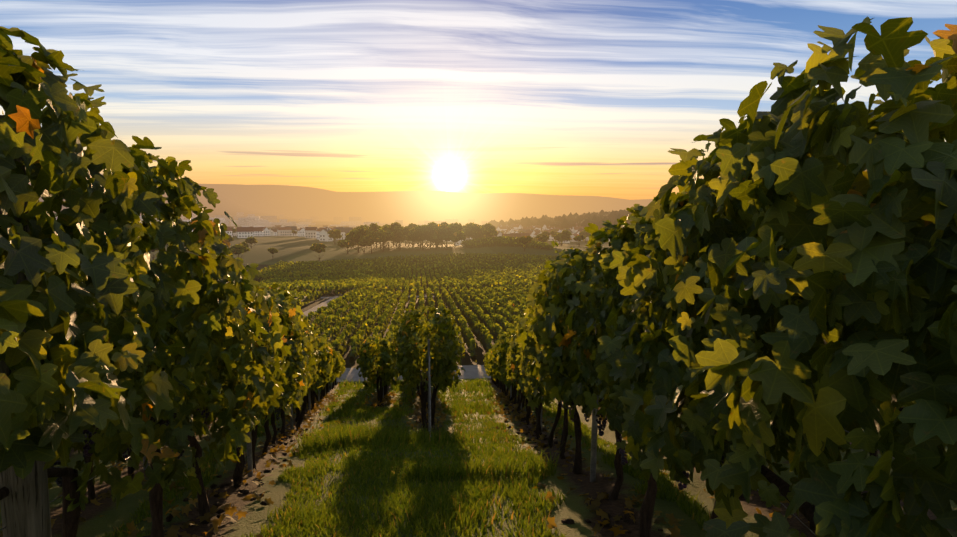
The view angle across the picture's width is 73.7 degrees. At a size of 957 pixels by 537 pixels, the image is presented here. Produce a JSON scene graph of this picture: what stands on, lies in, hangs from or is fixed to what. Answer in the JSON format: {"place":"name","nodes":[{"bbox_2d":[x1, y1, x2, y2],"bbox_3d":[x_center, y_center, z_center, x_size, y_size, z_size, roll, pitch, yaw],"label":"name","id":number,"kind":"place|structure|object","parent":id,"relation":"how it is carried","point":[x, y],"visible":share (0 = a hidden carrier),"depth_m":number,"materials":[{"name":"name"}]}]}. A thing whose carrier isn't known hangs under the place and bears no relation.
{"place":"outdoors","nodes":[
{"label":"outdoors","id":0,"kind":"place"},
{"bbox_2d":[303,294,342,315],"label":"side path","id":1,"kind":"structure","parent":0,"point":[314,309],"depth_m":105.72,"materials":[{"name":"beige soil"}]},
{"bbox_2d":[28,183,652,367],"bbox_3d":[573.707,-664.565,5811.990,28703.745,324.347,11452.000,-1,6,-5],"label":"terrain","id":2,"kind":"structure","parent":0,"point":[290,203],"depth_m":4382.42,"materials":[{"name":"green plant"}]},
{"bbox_2d":[292,292,320,306],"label":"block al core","id":3,"kind":"object","parent":2,"relation":"on","point":[304,299],"depth_m":104.21,"materials":[{"name":"green plant"}]},
{"bbox_2d":[284,289,321,306],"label":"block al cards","id":4,"kind":"object","parent":3,"relation":"on","point":[301,294],"visible":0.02,"depth_m":109.47,"materials":[{"name":"green plant"}]},
{"bbox_2d":[55,212,613,244],"bbox_3d":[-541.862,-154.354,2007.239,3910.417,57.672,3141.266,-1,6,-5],"label":"buildings","id":5,"kind":"structure","parent":2,"relation":"on","point":[252,225],"depth_m":1766.89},
{"bbox_2d":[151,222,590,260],"bbox_3d":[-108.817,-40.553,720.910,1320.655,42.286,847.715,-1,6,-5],"label":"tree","id":6,"kind":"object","parent":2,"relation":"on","point":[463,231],"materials":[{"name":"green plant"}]},
{"bbox_2d":[151,223,587,254],"bbox_3d":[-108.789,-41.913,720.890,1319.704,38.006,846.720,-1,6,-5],"label":"trees","id":7,"kind":"object","parent":6,"relation":"on","point":[432,230],"visible":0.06,"depth_m":346.16,"materials":[{"name":"green plant"}]},
{"bbox_2d":[260,267,549,294],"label":"vines","id":8,"kind":"object","parent":2,"relation":"on","point":[403,280],"visible":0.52,"depth_m":158.83,"materials":[{"name":"green plant"}]},
{"bbox_2d":[265,270,550,294],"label":"grapevines","id":9,"kind":"object","parent":2,"relation":"on","point":[352,288],"depth_m":132.67,"materials":[{"name":"green plant"}]},
{"bbox_2d":[253,254,563,280],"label":"grapevines","id":10,"kind":"object","parent":2,"relation":"on","point":[255,278],"visible":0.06,"depth_m":252.56,"materials":[{"name":"green plant"}]},
{"bbox_2d":[255,252,568,280],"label":"vines","id":11,"kind":"object","parent":2,"relation":"on","point":[441,261],"visible":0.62,"depth_m":253.54,"materials":[{"name":"green plant"}]},
{"bbox_2d":[327,284,538,311],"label":"vines","id":12,"kind":"object","parent":2,"relation":"on","point":[515,293],"visible":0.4,"depth_m":99.19,"materials":[{"name":"green plant"}]},
{"bbox_2d":[336,287,529,313],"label":"vineyard rows","id":13,"kind":"object","parent":2,"relation":"on","point":[440,299],"visible":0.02,"depth_m":95.17,"materials":[{"name":"green plant"}]},
{"bbox_2d":[305,299,579,363],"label":"vineyard rows","id":14,"kind":"object","parent":2,"relation":"on","point":[462,319],"visible":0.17,"depth_m":65.17,"materials":[{"name":"green plant"}]},
{"bbox_2d":[461,235,552,249],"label":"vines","id":15,"kind":"object","parent":2,"relation":"on","point":[490,241],"visible":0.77,"depth_m":338.72,"materials":[{"name":"green plant"}]},
{"bbox_2d":[466,237,552,249],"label":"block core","id":16,"kind":"object","parent":2,"relation":"on","point":[514,243],"visible":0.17,"depth_m":337.29,"materials":[{"name":"green plant"}]},
{"bbox_2d":[337,365,490,381],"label":"farm road","id":17,"kind":"structure","parent":0,"point":[469,372],"depth_m":46.41,"materials":[{"name":"grey gravel"}]},
{"bbox_2d":[0,378,956,536],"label":"terrain","id":18,"kind":"structure","parent":0,"point":[572,506],"depth_m":5.28,"materials":[{"name":"green plant"}]},
{"bbox_2d":[0,115,51,536],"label":"wood post","id":19,"kind":"object","parent":18,"relation":"on","point":[25,507],"visible":0.24,"depth_m":1.91,"materials":[{"name":"brown wood"}]},
{"bbox_2d":[0,68,178,246],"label":"grape leaves","id":20,"kind":"object","parent":18,"relation":"on","point":[24,121],"visible":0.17,"depth_m":1.33,"materials":[{"name":"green plant"}]},
{"bbox_2d":[143,456,147,469],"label":"posts","id":21,"kind":"object","parent":18,"relation":"on","point":[144,459],"depth_m":7.28,"materials":[{"name":"wood"}]},
{"bbox_2d":[83,392,220,503],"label":"trunks","id":22,"kind":"object","parent":18,"relation":"on","point":[91,491],"depth_m":5.49,"materials":[{"name":"brown plant"}]},
{"bbox_2d":[0,26,308,522],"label":"leaves","id":23,"kind":"object","parent":18,"relation":"on","point":[200,302],"visible":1,"depth_m":1.92,"materials":[{"name":"green plant"}]},
{"bbox_2d":[0,378,336,536],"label":"trunks","id":24,"kind":"object","parent":18,"relation":"on","point":[70,521],"visible":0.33,"depth_m":3.55,"materials":[{"name":"brown plant"}]},
{"bbox_2d":[216,282,323,417],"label":"leaves","id":25,"kind":"object","parent":24,"relation":"attached to","point":[312,349],"visible":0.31,"depth_m":7.07,"materials":[{"name":"green plant"}]},
{"bbox_2d":[311,330,341,389],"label":"leaves","id":26,"kind":"object","parent":24,"relation":"attached to","point":[330,361],"visible":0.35,"depth_m":15.12,"materials":[{"name":"green plant"}]},
{"bbox_2d":[246,362,336,476],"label":"posts","id":27,"kind":"object","parent":18,"relation":"on","point":[249,457],"visible":0.08,"depth_m":6.36,"materials":[{"name":"wood"}]},
{"bbox_2d":[330,351,345,382],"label":"leaves","id":28,"kind":"object","parent":18,"relation":"on","point":[342,364],"visible":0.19,"depth_m":31.75,"materials":[{"name":"green plant"}]},
{"bbox_2d":[356,336,398,389],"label":"leaves","id":29,"kind":"object","parent":18,"relation":"on","point":[369,362],"visible":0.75,"depth_m":18.07,"materials":[{"name":"green plant"}]},
{"bbox_2d":[373,331,381,347],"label":"grape leaves","id":30,"kind":"object","parent":18,"relation":"on","point":[377,338],"visible":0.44,"depth_m":17.89,"materials":[{"name":"green plant"}]},
{"bbox_2d":[376,370,387,402],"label":"trunks","id":31,"kind":"object","parent":18,"relation":"on","point":[380,391],"visible":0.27,"depth_m":19.09,"materials":[{"name":"brown plant"}]},
{"bbox_2d":[51,386,723,489],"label":"grapes","id":32,"kind":"object","parent":18,"relation":"on","point":[601,427],"visible":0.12,"depth_m":3.71,"materials":[{"name":"purple food"}]},
{"bbox_2d":[143,402,669,536],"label":"fallen leaves","id":33,"kind":"object","parent":18,"relation":"on","point":[169,517],"visible":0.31,"depth_m":5.84,"materials":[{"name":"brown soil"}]},
{"bbox_2d":[0,388,816,536],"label":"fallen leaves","id":34,"kind":"object","parent":18,"relation":"on","point":[172,531],"visible":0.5,"depth_m":5.79,"materials":[{"name":"brown plant"}]},
{"bbox_2d":[412,306,431,335],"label":"grape leaves","id":35,"kind":"object","parent":18,"relation":"on","point":[426,324],"visible":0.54,"depth_m":12.23,"materials":[{"name":"green plant"}]},
{"bbox_2d":[387,305,464,395],"bbox_3d":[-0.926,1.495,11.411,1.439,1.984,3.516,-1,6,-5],"label":"leaves","id":36,"kind":"object","parent":18,"relation":"on","point":[447,351],"visible":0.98,"depth_m":10.23,"materials":[{"name":"green plant"}]},
{"bbox_2d":[98,377,754,536],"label":"grass","id":37,"kind":"structure","parent":18,"relation":"on","point":[363,438],"depth_m":5.82,"materials":[{"name":"green plant"}]},
{"bbox_2d":[417,370,437,430],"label":"trunks","id":38,"kind":"object","parent":18,"relation":"on","point":[423,395],"visible":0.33,"depth_m":11.16,"materials":[{"name":"brown plant"}]},
{"bbox_2d":[428,339,430,440],"bbox_3d":[-0.720,1.913,9.398,0.035,1.602,0.874,-1,6,-5],"label":"end post","id":39,"kind":"object","parent":18,"relation":"on","point":[429,401],"visible":0.81,"depth_m":9.73,"materials":[{"name":"metal"}]},
{"bbox_2d":[1,382,894,535],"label":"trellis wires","id":40,"kind":"object","parent":18,"relation":"on","point":[594,408],"visible":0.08,"depth_m":2.03,"materials":[{"name":"metal"}]},
{"bbox_2d":[483,348,494,376],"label":"leaves","id":41,"kind":"object","parent":18,"relation":"on","point":[488,372],"visible":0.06,"depth_m":30.99,"materials":[{"name":"green plant"}]},
{"bbox_2d":[488,328,516,387],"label":"leaves","id":42,"kind":"object","parent":18,"relation":"on","point":[501,345],"visible":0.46,"depth_m":14.82,"materials":[{"name":"green plant"}]},
{"bbox_2d":[489,343,505,359],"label":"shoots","id":43,"kind":"object","parent":42,"relation":"on","point":[499,355],"visible":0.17,"depth_m":14.58,"materials":[{"name":"green plant"}]},
{"bbox_2d":[505,308,600,481],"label":"posts","id":44,"kind":"object","parent":18,"relation":"on","point":[593,451],"visible":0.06,"depth_m":5.43,"materials":[{"name":"wood"}]},
{"bbox_2d":[491,377,815,536],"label":"trunks","id":45,"kind":"object","parent":18,"relation":"on","point":[806,509],"visible":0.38,"depth_m":4.77,"materials":[{"name":"brown plant"}]},
{"bbox_2d":[504,310,594,409],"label":"leaves","id":46,"kind":"object","parent":45,"relation":"attached to","point":[518,369],"visible":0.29,"depth_m":8.66,"materials":[{"name":"green plant"}]},
{"bbox_2d":[517,16,956,536],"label":"leaves","id":47,"kind":"object","parent":18,"relation":"on","point":[685,294],"visible":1,"depth_m":1.37,"materials":[{"name":"green plant"}]},
{"bbox_2d":[507,131,758,319],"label":"shoots","id":48,"kind":"object","parent":47,"relation":"on","point":[655,199],"visible":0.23,"depth_m":4.93,"materials":[{"name":"green plant"}]},
{"bbox_2d":[599,398,903,530],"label":"trunks","id":49,"kind":"object","parent":18,"relation":"on","point":[811,526],"depth_m":3.83,"materials":[{"name":"brown plant"}]},
{"bbox_2d":[679,130,950,452],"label":"leaves","id":50,"kind":"object","parent":18,"relation":"on","point":[891,412],"depth_m":2.63,"materials":[{"name":"green plant"}]},
{"bbox_2d":[869,451,877,456],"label":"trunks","id":51,"kind":"object","parent":18,"relation":"on","point":[875,454],"depth_m":4.96,"materials":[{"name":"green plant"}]},
{"bbox_2d":[0,0,956,381],"label":"sky","id":52,"kind":"structure","parent":0,"point":[548,97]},
{"bbox_2d":[489,209,632,229],"bbox_3d":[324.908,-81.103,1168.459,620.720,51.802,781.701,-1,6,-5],"label":"forest ridge","id":53,"kind":"structure","parent":0,"point":[564,221],"depth_m":1018.38,"materials":[{"name":"green plant"}]}
]}

